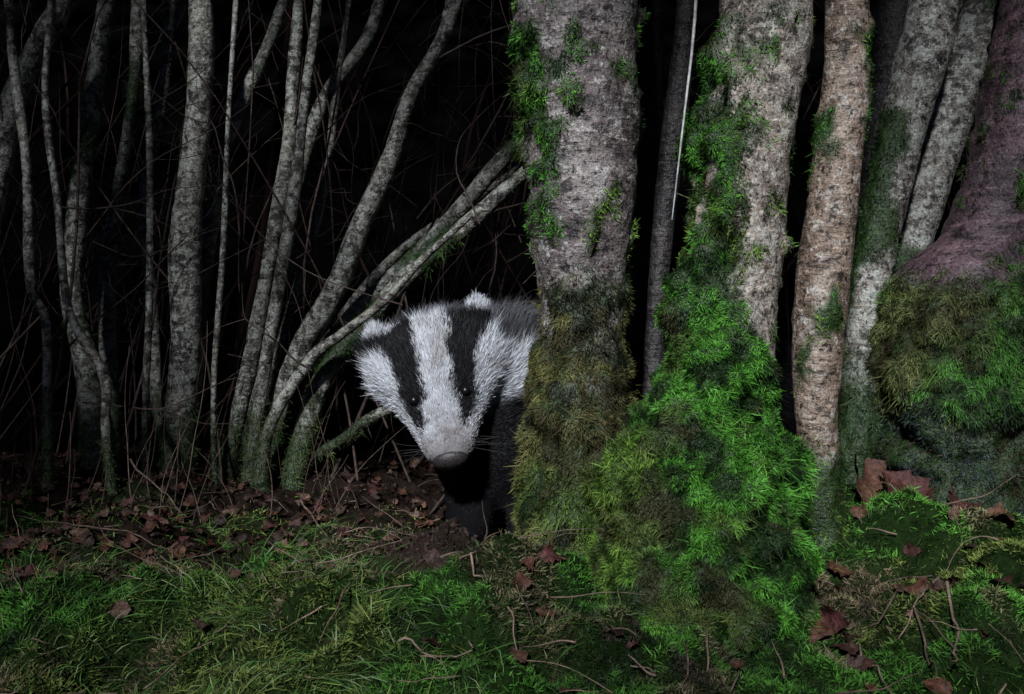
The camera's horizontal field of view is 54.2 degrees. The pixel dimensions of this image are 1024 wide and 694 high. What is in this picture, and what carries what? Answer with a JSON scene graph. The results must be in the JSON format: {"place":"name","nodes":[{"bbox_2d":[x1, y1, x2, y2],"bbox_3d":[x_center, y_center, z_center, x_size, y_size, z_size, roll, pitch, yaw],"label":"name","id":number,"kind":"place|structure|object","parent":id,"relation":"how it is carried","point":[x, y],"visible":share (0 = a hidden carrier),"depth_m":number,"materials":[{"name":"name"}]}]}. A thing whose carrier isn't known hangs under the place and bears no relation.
{"place":"outdoors","nodes":[
{"label":"outdoors","id":0,"kind":"place"},
{"bbox_2d":[0,0,1023,693],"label":"ground","id":1,"kind":"structure","parent":0,"point":[474,70],"depth_m":5.88,"materials":[{"name":"plant"}]},
{"bbox_2d":[0,321,405,546],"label":"dead stalks","id":2,"kind":"object","parent":1,"relation":"on","point":[177,447],"visible":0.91,"depth_m":1.72,"materials":[{"name":"brown plant"}]},
{"bbox_2d":[309,516,480,574],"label":"soil crumbs","id":3,"kind":"object","parent":1,"relation":"on","point":[453,522],"visible":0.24,"depth_m":1.27,"materials":[{"name":"brown soil"}]},
{"bbox_2d":[0,0,859,516],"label":"coppiced hazel tree","id":4,"kind":"object","parent":1,"relation":"on","point":[194,250],"visible":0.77,"depth_m":1.94,"materials":[{"name":"plant"}]},
{"bbox_2d":[0,0,967,455],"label":"thicket","id":5,"kind":"object","parent":1,"relation":"on","point":[256,262],"visible":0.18,"depth_m":3.78,"materials":[{"name":"brown plant"}]},
{"bbox_2d":[0,475,1022,693],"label":"grass","id":6,"kind":"structure","parent":1,"relation":"on","point":[335,640],"depth_m":1.05,"materials":[{"name":"green plant"}]},
{"bbox_2d":[0,472,1023,693],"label":"moss carpet","id":7,"kind":"object","parent":1,"relation":"on","point":[667,642],"visible":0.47,"depth_m":1.06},
{"bbox_2d":[0,443,1023,693],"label":"fallen leaves","id":8,"kind":"object","parent":1,"relation":"on","point":[120,609],"depth_m":1.35,"materials":[{"name":"brown plant"}]},
{"bbox_2d":[499,0,652,556],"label":"tree","id":9,"kind":"object","parent":1,"relation":"on","point":[577,94],"visible":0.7,"depth_m":1.25,"materials":[{"name":"grey plant"}]},
{"bbox_2d":[642,0,697,399],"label":"tree sapling","id":10,"kind":"object","parent":1,"relation":"on","point":[662,234],"visible":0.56,"depth_m":1.42,"materials":[{"name":"grey plant"}]},
{"bbox_2d":[569,0,828,654],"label":"tree","id":11,"kind":"object","parent":1,"relation":"on","point":[696,487],"visible":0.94,"depth_m":1.16,"materials":[{"name":"green plant"}]},
{"bbox_2d":[791,0,876,549],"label":"tree","id":12,"kind":"object","parent":1,"relation":"on","point":[840,124],"visible":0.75,"depth_m":1.34,"materials":[{"name":"grey plant"}]},
{"bbox_2d":[844,0,907,339],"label":"tree sapling","id":13,"kind":"object","parent":1,"relation":"on","point":[890,19],"visible":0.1,"depth_m":1.83,"materials":[{"name":"grey plant"}]},
{"bbox_2d":[838,0,960,483],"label":"tree","id":14,"kind":"object","parent":1,"relation":"on","point":[923,51],"visible":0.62,"depth_m":1.55,"materials":[{"name":"grey plant"}]},
{"bbox_2d":[864,0,1023,518],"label":"tree","id":15,"kind":"object","parent":1,"relation":"on","point":[945,362],"visible":0.76,"depth_m":1.45,"materials":[{"name":"green plant"}]},
{"bbox_2d":[893,0,999,270],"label":"tree","id":16,"kind":"object","parent":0,"point":[951,123],"visible":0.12,"depth_m":1.65,"materials":[{"name":"grey plant"}]},
{"bbox_3d":[0.004,-4.389,1.499,14.262,4.094,15.264,0,0,0],"label":"tree","id":17,"kind":"object","parent":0,"visible":0},
{"bbox_2d":[671,0,696,219],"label":"dead stick","id":18,"kind":"object","parent":17,"relation":"attached to","point":[691,51],"visible":1,"depth_m":1.25,"materials":[{"name":"grey wood"}]}
]}

